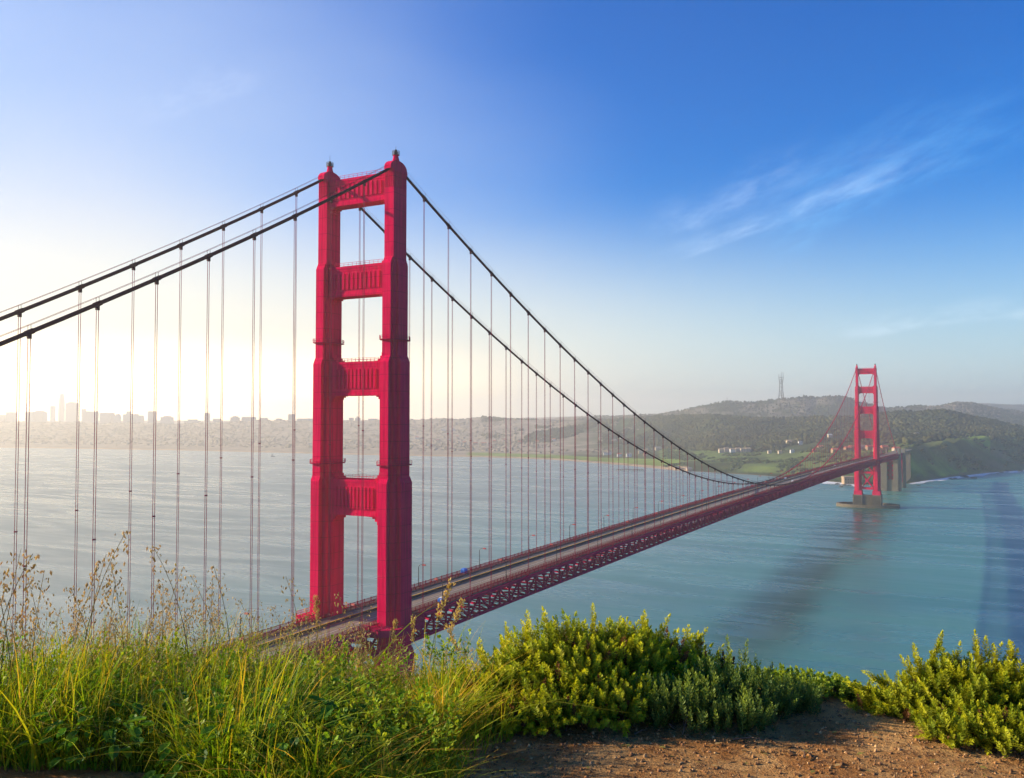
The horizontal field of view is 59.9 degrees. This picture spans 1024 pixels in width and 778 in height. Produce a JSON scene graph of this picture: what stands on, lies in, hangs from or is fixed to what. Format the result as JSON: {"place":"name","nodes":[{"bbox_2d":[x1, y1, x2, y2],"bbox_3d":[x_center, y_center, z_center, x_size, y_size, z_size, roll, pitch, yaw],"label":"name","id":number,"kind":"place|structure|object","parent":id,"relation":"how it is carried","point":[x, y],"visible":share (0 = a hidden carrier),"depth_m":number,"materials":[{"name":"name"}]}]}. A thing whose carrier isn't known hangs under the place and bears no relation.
{"place":"outdoors","nodes":[
{"label":"outdoors","id":0,"kind":"place"},
{"bbox_2d":[0,594,626,777],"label":"grass","id":1,"kind":"structure","parent":0,"point":[18,729],"depth_m":4.15,"materials":[{"name":"plant"}]},
{"bbox_2d":[0,448,1023,688],"bbox_3d":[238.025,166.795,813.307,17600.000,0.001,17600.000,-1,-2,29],"label":"water","id":2,"kind":"structure","parent":0,"point":[816,578],"depth_m":934.59,"materials":[{"name":"liquid"}]},
{"bbox_2d":[0,149,911,681],"bbox_3d":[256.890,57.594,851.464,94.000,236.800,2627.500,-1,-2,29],"label":"suspension bridge","id":3,"kind":"structure","parent":2,"relation":"on","point":[382,499],"depth_m":292.50,"materials":[{"name":"paint"}]},
{"bbox_2d":[909,470,1023,483],"bbox_3d":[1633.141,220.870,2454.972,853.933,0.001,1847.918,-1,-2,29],"label":"surf foam","id":4,"kind":"object","parent":2,"relation":"on","point":[942,479],"visible":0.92,"depth_m":2102.08,"materials":[{"name":"white"}]},
{"bbox_2d":[0,693,1023,777],"bbox_3d":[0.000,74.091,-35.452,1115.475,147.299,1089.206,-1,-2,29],"label":"headland ground","id":5,"kind":"structure","parent":0,"point":[882,744],"depth_m":4.24,"materials":[{"name":"soil"}]},
{"bbox_2d":[0,549,31,683],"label":"oat stalk","id":6,"kind":"object","parent":5,"relation":"on","point":[25,588],"visible":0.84,"depth_m":4.51,"materials":[{"name":"plant"}]},
{"bbox_2d":[0,607,36,700],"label":"oat stalk","id":7,"kind":"object","parent":5,"relation":"on","point":[25,625],"visible":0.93,"depth_m":4.44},
{"bbox_2d":[0,553,39,625],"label":"oat stalk","id":8,"kind":"object","parent":5,"relation":"on","point":[33,567],"visible":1,"depth_m":4.40,"materials":[{"name":"plant"}]},
{"bbox_2d":[0,598,44,686],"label":"oat stalk","id":9,"kind":"object","parent":5,"relation":"on","point":[4,627],"visible":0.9,"depth_m":4.43,"materials":[{"name":"plant"}]},
{"bbox_2d":[0,561,49,694],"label":"oat stalk","id":10,"kind":"object","parent":5,"relation":"on","point":[15,591],"visible":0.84,"depth_m":4.43,"materials":[{"name":"plant"}]},
{"bbox_2d":[11,614,41,673],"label":"oat stalk","id":11,"kind":"object","parent":5,"relation":"on","point":[23,639],"visible":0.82,"depth_m":4.47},
{"bbox_2d":[24,617,46,676],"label":"oat stalk","id":12,"kind":"object","parent":5,"relation":"on","point":[36,633],"visible":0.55,"depth_m":4.75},
{"bbox_2d":[20,570,54,677],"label":"oat stalk","id":13,"kind":"object","parent":5,"relation":"on","point":[32,580],"visible":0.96,"depth_m":4.46,"materials":[{"name":"plant"}]},
{"bbox_2d":[20,574,54,686],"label":"oat stalk","id":14,"kind":"object","parent":5,"relation":"on","point":[36,611],"visible":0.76,"depth_m":4.60,"materials":[{"name":"plant"}]},
{"bbox_2d":[29,620,51,676],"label":"oat stalk","id":15,"kind":"object","parent":5,"relation":"on","point":[42,641],"visible":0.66,"depth_m":4.69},
{"bbox_2d":[44,607,65,651],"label":"oat stalk","id":16,"kind":"object","parent":5,"relation":"on","point":[55,630],"visible":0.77,"depth_m":5.04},
{"bbox_2d":[63,610,86,668],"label":"oat stalk","id":17,"kind":"object","parent":5,"relation":"on","point":[76,631],"visible":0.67,"depth_m":4.80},
{"bbox_2d":[59,572,99,670],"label":"oat stalk","id":18,"kind":"object","parent":5,"relation":"on","point":[74,611],"visible":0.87,"depth_m":4.65,"materials":[{"name":"plant"}]},
{"bbox_2d":[67,623,94,679],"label":"oat stalk","id":19,"kind":"object","parent":5,"relation":"on","point":[78,641],"visible":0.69,"depth_m":4.66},
{"bbox_2d":[63,585,103,694],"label":"oat stalk","id":20,"kind":"object","parent":5,"relation":"on","point":[74,598],"visible":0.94,"depth_m":4.56,"materials":[{"name":"plant"}]},
{"bbox_2d":[14,684,159,769],"bbox_3d":[-1.962,1.585,4.152,0.559,0.351,0.507,-1,-2,28],"label":"broadleaf weed","id":21,"kind":"object","parent":5,"relation":"on","point":[69,738],"visible":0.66,"depth_m":4.03,"materials":[{"name":"green plant"}]},
{"bbox_2d":[53,531,130,666],"bbox_3d":[-2.242,1.272,4.732,0.381,1.033,0.173,1,-2,-22],"label":"oat stalk","id":22,"kind":"object","parent":5,"relation":"on","point":[112,565],"visible":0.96,"depth_m":4.76,"materials":[{"name":"plant"}]},
{"bbox_2d":[73,552,114,665],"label":"oat stalk","id":23,"kind":"object","parent":5,"relation":"on","point":[103,587],"visible":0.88,"depth_m":4.76,"materials":[{"name":"plant"}]},
{"bbox_2d":[94,580,124,676],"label":"oat stalk","id":24,"kind":"object","parent":5,"relation":"on","point":[112,604],"visible":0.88,"depth_m":4.76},
{"bbox_2d":[38,681,183,769],"bbox_3d":[-1.809,1.581,4.084,0.645,0.374,0.648,2,-3,-42],"label":"broadleaf weed","id":25,"kind":"object","parent":5,"relation":"on","point":[135,731],"visible":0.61,"depth_m":3.98,"materials":[{"name":"green plant"}]},
{"bbox_2d":[104,613,128,673],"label":"oat stalk","id":26,"kind":"object","parent":5,"relation":"on","point":[113,634],"visible":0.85,"depth_m":4.74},
{"bbox_2d":[106,621,127,674],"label":"oat stalk","id":27,"kind":"object","parent":5,"relation":"on","point":[114,638],"visible":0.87,"depth_m":4.68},
{"bbox_2d":[102,562,143,677],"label":"oat stalk","id":28,"kind":"object","parent":5,"relation":"on","point":[120,570],"visible":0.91,"depth_m":4.74,"materials":[{"name":"plant"}]},
{"bbox_2d":[111,601,136,677],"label":"oat stalk","id":29,"kind":"object","parent":5,"relation":"on","point":[125,621],"visible":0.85,"depth_m":4.82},
{"bbox_2d":[128,612,146,668],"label":"oat stalk","id":30,"kind":"object","parent":5,"relation":"on","point":[136,634],"visible":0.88,"depth_m":4.89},
{"bbox_2d":[137,622,157,658],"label":"oat stalk","id":31,"kind":"object","parent":5,"relation":"on","point":[148,641],"visible":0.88,"depth_m":4.79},
{"bbox_2d":[137,578,166,665],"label":"oat stalk","id":32,"kind":"object","parent":5,"relation":"on","point":[152,606],"visible":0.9,"depth_m":4.94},
{"bbox_2d":[146,615,164,670],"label":"oat stalk","id":33,"kind":"object","parent":5,"relation":"on","point":[154,636],"visible":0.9,"depth_m":4.83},
{"bbox_2d":[150,584,176,692],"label":"oat stalk","id":34,"kind":"object","parent":5,"relation":"on","point":[162,618],"visible":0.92,"depth_m":4.89,"materials":[{"name":"plant"}]},
{"bbox_2d":[150,602,176,658],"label":"oat stalk","id":35,"kind":"object","parent":5,"relation":"on","point":[165,622],"visible":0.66,"depth_m":5.11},
{"bbox_2d":[151,567,186,664],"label":"oat stalk","id":36,"kind":"object","parent":5,"relation":"on","point":[179,599],"visible":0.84,"depth_m":5.04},
{"bbox_2d":[145,691,203,757],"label":"broadleaf weed","id":37,"kind":"object","parent":5,"relation":"on","point":[195,720],"visible":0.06,"depth_m":4.05,"materials":[{"name":"green plant"}]},
{"bbox_2d":[119,689,234,777],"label":"broadleaf weed","id":38,"kind":"object","parent":5,"relation":"on","point":[176,768],"visible":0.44,"depth_m":3.83,"materials":[{"name":"green plant"}]},
{"bbox_2d":[146,545,209,678],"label":"oat stalk","id":39,"kind":"object","parent":5,"relation":"on","point":[172,570],"visible":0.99,"depth_m":4.92,"materials":[{"name":"plant"}]},
{"bbox_2d":[165,606,195,660],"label":"oat stalk","id":40,"kind":"object","parent":5,"relation":"on","point":[185,625],"visible":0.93,"depth_m":4.94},
{"bbox_2d":[176,595,200,663],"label":"oat stalk","id":41,"kind":"object","parent":5,"relation":"on","point":[189,620],"visible":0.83,"depth_m":5.08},
{"bbox_2d":[187,633,204,681],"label":"oat stalk","id":42,"kind":"object","parent":5,"relation":"on","point":[196,654],"visible":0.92,"depth_m":4.73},
{"bbox_2d":[195,593,218,646],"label":"oat stalk","id":43,"kind":"object","parent":5,"relation":"on","point":[202,613],"visible":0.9,"depth_m":5.15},
{"bbox_2d":[184,575,231,666],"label":"oat stalk","id":44,"kind":"object","parent":5,"relation":"on","point":[200,605],"visible":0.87,"depth_m":5.16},
{"bbox_2d":[199,578,223,661],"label":"oat stalk","id":45,"kind":"object","parent":5,"relation":"on","point":[209,607],"visible":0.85,"depth_m":5.24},
{"bbox_2d":[166,701,258,769],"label":"broadleaf weed","id":46,"kind":"object","parent":5,"relation":"on","point":[167,760],"visible":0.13,"depth_m":3.87,"materials":[{"name":"green plant"}]},
{"bbox_2d":[205,607,221,678],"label":"oat stalk","id":47,"kind":"object","parent":5,"relation":"on","point":[213,630],"visible":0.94,"depth_m":4.99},
{"bbox_2d":[207,566,240,661],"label":"oat stalk","id":48,"kind":"object","parent":5,"relation":"on","point":[223,594],"visible":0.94,"depth_m":5.16,"materials":[{"name":"plant"}]},
{"bbox_2d":[217,627,236,686],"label":"oat stalk","id":49,"kind":"object","parent":5,"relation":"on","point":[228,648],"visible":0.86,"depth_m":4.70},
{"bbox_2d":[167,678,299,735],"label":"broadleaf weed","id":50,"kind":"object","parent":5,"relation":"on","point":[209,699],"visible":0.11,"depth_m":4.11,"materials":[{"name":"green plant"}]},
{"bbox_2d":[182,674,286,727],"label":"broadleaf weed","id":51,"kind":"object","parent":5,"relation":"on","point":[275,676],"visible":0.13,"depth_m":4.35,"materials":[{"name":"green plant"}]},
{"bbox_2d":[0,627,478,776],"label":"undergrowth","id":52,"kind":"object","parent":5,"relation":"on","point":[375,707],"visible":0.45,"depth_m":4.31,"materials":[{"name":"green plant"}]},
{"bbox_2d":[171,702,311,768],"bbox_3d":[-1.149,1.545,3.911,0.488,0.373,0.573,-2,-2,40],"label":"broadleaf weed","id":53,"kind":"object","parent":5,"relation":"on","point":[209,728],"visible":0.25,"depth_m":3.76,"materials":[{"name":"green plant"}]},
{"bbox_2d":[231,615,254,671],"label":"oat stalk","id":54,"kind":"object","parent":5,"relation":"on","point":[239,637],"visible":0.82,"depth_m":4.79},
{"bbox_2d":[238,599,263,676],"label":"oat stalk","id":55,"kind":"object","parent":5,"relation":"on","point":[248,621],"visible":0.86,"depth_m":5.18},
{"bbox_2d":[241,601,262,650],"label":"oat stalk","id":56,"kind":"object","parent":5,"relation":"on","point":[253,623],"visible":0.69,"depth_m":5.33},
{"bbox_2d":[246,647,261,683],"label":"oat stalk","id":57,"kind":"object","parent":5,"relation":"on","point":[254,658],"visible":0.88,"depth_m":4.54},
{"bbox_2d":[255,613,276,693],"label":"oat stalk","id":58,"kind":"object","parent":5,"relation":"on","point":[264,640],"visible":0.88,"depth_m":4.82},
{"bbox_2d":[224,722,325,775],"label":"broadleaf weed","id":59,"kind":"object","parent":5,"relation":"on","point":[283,746],"visible":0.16,"depth_m":3.69,"materials":[{"name":"green plant"}]},
{"bbox_2d":[218,688,342,772],"bbox_3d":[-1.014,1.561,4.063,0.564,0.356,0.612,1,-2,-35],"label":"broadleaf weed","id":60,"kind":"object","parent":5,"relation":"on","point":[319,700],"visible":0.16,"depth_m":4.03,"materials":[{"name":"green plant"}]},
{"bbox_2d":[267,606,295,663],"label":"oat stalk","id":61,"kind":"object","parent":5,"relation":"on","point":[280,625],"visible":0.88,"depth_m":5.32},
{"bbox_2d":[255,680,307,718],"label":"broadleaf weed","id":62,"kind":"object","parent":5,"relation":"on","point":[302,698],"visible":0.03,"depth_m":4.22,"materials":[{"name":"green plant"}]},
{"bbox_2d":[230,677,355,732],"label":"broadleaf weed","id":63,"kind":"object","parent":5,"relation":"on","point":[311,685],"visible":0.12,"depth_m":4.25,"materials":[{"name":"green plant"}]},
{"bbox_2d":[281,576,307,671],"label":"oat stalk","id":64,"kind":"object","parent":5,"relation":"on","point":[294,605],"visible":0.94,"depth_m":5.16,"materials":[{"name":"plant"}]},
{"bbox_2d":[287,616,304,661],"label":"oat stalk","id":65,"kind":"object","parent":5,"relation":"on","point":[296,635],"visible":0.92,"depth_m":5.09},
{"bbox_2d":[240,701,357,772],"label":"broadleaf weed","id":66,"kind":"object","parent":5,"relation":"on","point":[305,739],"visible":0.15,"depth_m":3.79,"materials":[{"name":"green plant"}]},
{"bbox_2d":[296,601,315,676],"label":"oat stalk","id":67,"kind":"object","parent":5,"relation":"on","point":[307,626],"visible":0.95,"depth_m":5.11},
{"bbox_2d":[298,611,316,669],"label":"oat stalk","id":68,"kind":"object","parent":5,"relation":"on","point":[308,630],"visible":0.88,"depth_m":5.19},
{"bbox_2d":[274,706,350,757],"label":"broadleaf weed","id":69,"kind":"object","parent":5,"relation":"on","point":[316,731],"visible":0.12,"depth_m":4.03,"materials":[{"name":"green plant"}]},
{"bbox_2d":[313,595,326,671],"bbox_3d":[-1.123,1.505,5.144,0.156,0.648,0.137,-1,-2,31],"label":"grass plume","id":70,"kind":"object","parent":5,"relation":"on","point":[316,608],"depth_m":5.11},
{"bbox_2d":[265,703,388,756],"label":"broadleaf weed","id":71,"kind":"object","parent":5,"relation":"on","point":[346,710],"visible":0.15,"depth_m":4.03,"materials":[{"name":"green plant"}]},
{"bbox_2d":[286,668,373,732],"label":"broadleaf weed","id":72,"kind":"object","parent":5,"relation":"on","point":[302,685],"visible":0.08,"depth_m":4.44,"materials":[{"name":"green plant"}]},
{"bbox_2d":[284,714,392,765],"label":"broadleaf weed","id":73,"kind":"object","parent":5,"relation":"on","point":[367,735],"visible":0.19,"depth_m":3.86,"materials":[{"name":"green plant"}]},
{"bbox_2d":[302,702,385,739],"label":"broadleaf weed","id":74,"kind":"object","parent":5,"relation":"on","point":[362,705],"visible":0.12,"depth_m":4.17,"materials":[{"name":"green plant"}]},
{"bbox_2d":[334,592,358,675],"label":"oat stalk","id":75,"kind":"object","parent":5,"relation":"on","point":[344,618],"visible":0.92,"depth_m":5.34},
{"bbox_2d":[267,657,439,692],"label":"shrub","id":76,"kind":"object","parent":5,"relation":"on","point":[387,667],"visible":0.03,"depth_m":5.31,"materials":[{"name":"green plant"}]},
{"bbox_2d":[293,677,419,775],"bbox_3d":[-0.738,1.565,4.068,0.595,0.376,0.645,0,-2,10],"label":"broadleaf weed","id":77,"kind":"object","parent":5,"relation":"on","point":[328,709],"visible":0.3,"depth_m":4.02,"materials":[{"name":"green plant"}]},
{"bbox_2d":[348,606,371,665],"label":"oat stalk","id":78,"kind":"object","parent":5,"relation":"on","point":[363,628],"visible":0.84,"depth_m":5.25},
{"bbox_2d":[354,647,373,691],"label":"oat stalk","id":79,"kind":"object","parent":5,"relation":"on","point":[361,662],"visible":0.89,"depth_m":4.60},
{"bbox_2d":[357,633,371,695],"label":"oat stalk","id":80,"kind":"object","parent":5,"relation":"on","point":[364,651],"visible":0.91,"depth_m":4.92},
{"bbox_2d":[383,619,397,692],"bbox_3d":[-0.685,1.543,5.031,0.127,0.512,0.112,-1,-2,22],"label":"grass plume","id":81,"kind":"object","parent":5,"relation":"on","point":[393,631],"depth_m":5.00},
{"bbox_2d":[403,614,416,687],"bbox_3d":[-0.562,1.506,4.898,0.092,0.542,0.070,2,-3,-45],"label":"grass plume","id":82,"kind":"object","parent":5,"relation":"on","point":[413,625],"depth_m":4.91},
{"bbox_2d":[419,578,455,689],"bbox_3d":[-0.415,1.396,4.815,0.228,0.761,0.090,0,-2,-1],"label":"grass plume","id":83,"kind":"object","parent":5,"relation":"on","point":[444,599],"depth_m":4.82,"materials":[{"name":"plant"}]},
{"bbox_2d":[439,598,465,677],"bbox_3d":[-0.338,1.436,4.729,0.196,0.668,0.211,1,-2,-28],"label":"grass plume","id":84,"kind":"object","parent":5,"relation":"on","point":[455,616],"depth_m":4.71,"materials":[{"name":"plant"}]},
{"bbox_2d":[444,624,474,687],"bbox_3d":[-0.268,1.510,4.734,0.208,0.546,0.049,1,-2,-25],"label":"grass plume","id":85,"kind":"object","parent":5,"relation":"on","point":[450,633],"depth_m":4.71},
{"bbox_2d":[413,602,746,741],"bbox_3d":[0.436,1.535,4.929,1.966,0.655,0.992,0,-2,-11],"label":"shrub","id":86,"kind":"object","parent":5,"relation":"on","point":[592,667],"visible":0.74,"depth_m":4.80,"materials":[{"name":"green plant"}]},
{"bbox_2d":[621,634,824,734],"bbox_3d":[1.168,1.591,4.744,1.122,0.498,0.640,1,-2,-29],"label":"shrub","id":87,"kind":"object","parent":5,"relation":"on","point":[699,695],"visible":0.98,"depth_m":4.66,"materials":[{"name":"green plant"}]},
{"bbox_2d":[744,663,864,703],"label":"shrub","id":88,"kind":"object","parent":5,"relation":"on","point":[838,687],"visible":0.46,"depth_m":5.12,"materials":[{"name":"green plant"}]},
{"bbox_2d":[840,629,1023,757],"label":"shrub","id":89,"kind":"object","parent":5,"relation":"on","point":[943,697],"visible":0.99,"depth_m":4.55,"materials":[{"name":"green plant"}]},
{"bbox_2d":[0,396,1023,484],"bbox_3d":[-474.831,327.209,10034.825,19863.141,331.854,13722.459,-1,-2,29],"label":"hills","id":90,"kind":"structure","parent":0,"point":[924,469],"depth_m":4177.05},
{"bbox_2d":[6,412,15,421],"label":"building","id":91,"kind":"structure","parent":90,"relation":"on","point":[11,416],"depth_m":6974.15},
{"bbox_2d":[25,412,33,421],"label":"building","id":92,"kind":"structure","parent":90,"relation":"on","point":[30,418],"depth_m":7177.59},
{"bbox_2d":[33,411,47,421],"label":"building","id":93,"kind":"structure","parent":90,"relation":"on","point":[40,416],"depth_m":7260.32,"materials":[{"name":"concrete"}]},
{"bbox_2d":[50,406,55,421],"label":"building","id":94,"kind":"structure","parent":90,"relation":"on","point":[52,413],"depth_m":8383.23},
{"bbox_2d":[58,394,64,421],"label":"skyscraper","id":95,"kind":"structure","parent":90,"relation":"on","point":[61,411],"depth_m":8577.44,"materials":[{"name":"concrete"}]},
{"bbox_2d":[65,402,78,421],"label":"building","id":96,"kind":"structure","parent":90,"relation":"on","point":[71,412],"depth_m":8263.15,"materials":[{"name":"concrete"}]},
{"bbox_2d":[83,411,98,422],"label":"building","id":97,"kind":"structure","parent":90,"relation":"on","point":[88,416],"depth_m":7260.31,"materials":[{"name":"concrete"}]},
{"bbox_2d":[99,413,114,423],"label":"building","id":98,"kind":"structure","parent":90,"relation":"on","point":[106,418],"depth_m":7060.88,"materials":[{"name":"concrete"}]},
{"bbox_2d":[114,414,120,422],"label":"building","id":99,"kind":"structure","parent":90,"relation":"on","point":[117,417],"depth_m":6980.15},
{"bbox_2d":[123,414,138,422],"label":"building","id":100,"kind":"structure","parent":90,"relation":"on","point":[126,418],"depth_m":7008.16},
{"bbox_2d":[136,416,143,422],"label":"building","id":101,"kind":"structure","parent":90,"relation":"on","point":[140,419],"depth_m":6877.50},
{"bbox_2d":[148,411,156,422],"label":"building","id":102,"kind":"structure","parent":90,"relation":"on","point":[152,416],"depth_m":6875.60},
{"bbox_2d":[160,416,173,423],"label":"building","id":103,"kind":"structure","parent":90,"relation":"on","point":[167,419],"depth_m":6764.66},
{"bbox_2d":[230,416,239,421],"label":"building","id":104,"kind":"structure","parent":90,"relation":"on","point":[234,418],"depth_m":6473.77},
{"bbox_2d":[241,417,255,421],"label":"building","id":105,"kind":"structure","parent":90,"relation":"on","point":[246,419],"depth_m":6461.19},
{"bbox_2d":[0,401,1020,452],"bbox_3d":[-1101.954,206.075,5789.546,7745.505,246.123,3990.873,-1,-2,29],"label":"city houses","id":106,"kind":"structure","parent":90,"relation":"on","point":[200,442],"depth_m":5121.86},
{"bbox_2d":[481,395,1023,452],"bbox_3d":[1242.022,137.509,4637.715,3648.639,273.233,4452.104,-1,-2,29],"label":"woods","id":107,"kind":"object","parent":90,"relation":"on","point":[803,428],"visible":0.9,"depth_m":3360.31,"materials":[{"name":"plant"}]},
{"bbox_2d":[778,376,783,398],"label":"broadcast mast","id":108,"kind":"object","parent":90,"relation":"on","point":[781,383],"visible":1,"depth_m":5644.90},
{"bbox_2d":[663,429,1023,473],"bbox_3d":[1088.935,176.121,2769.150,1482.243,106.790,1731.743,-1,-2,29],"label":"scrub vegetation","id":109,"kind":"object","parent":90,"relation":"on","point":[794,462],"visible":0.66,"depth_m":2346.86,"materials":[{"name":"plant"}]},
{"bbox_2d":[841,476,862,483],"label":"brick fort","id":110,"kind":"structure","parent":90,"relation":"on","point":[847,479],"depth_m":1887.76,"materials":[{"name":"beige stone"}]},
{"bbox_2d":[0,0,1023,420],"label":"sky","id":111,"kind":"structure","parent":0,"point":[704,202],"materials":[{"name":"blue"}]},
{"bbox_2d":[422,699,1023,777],"bbox_3d":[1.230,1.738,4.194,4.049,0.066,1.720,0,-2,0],"label":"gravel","id":112,"kind":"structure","parent":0,"point":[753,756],"depth_m":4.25,"materials":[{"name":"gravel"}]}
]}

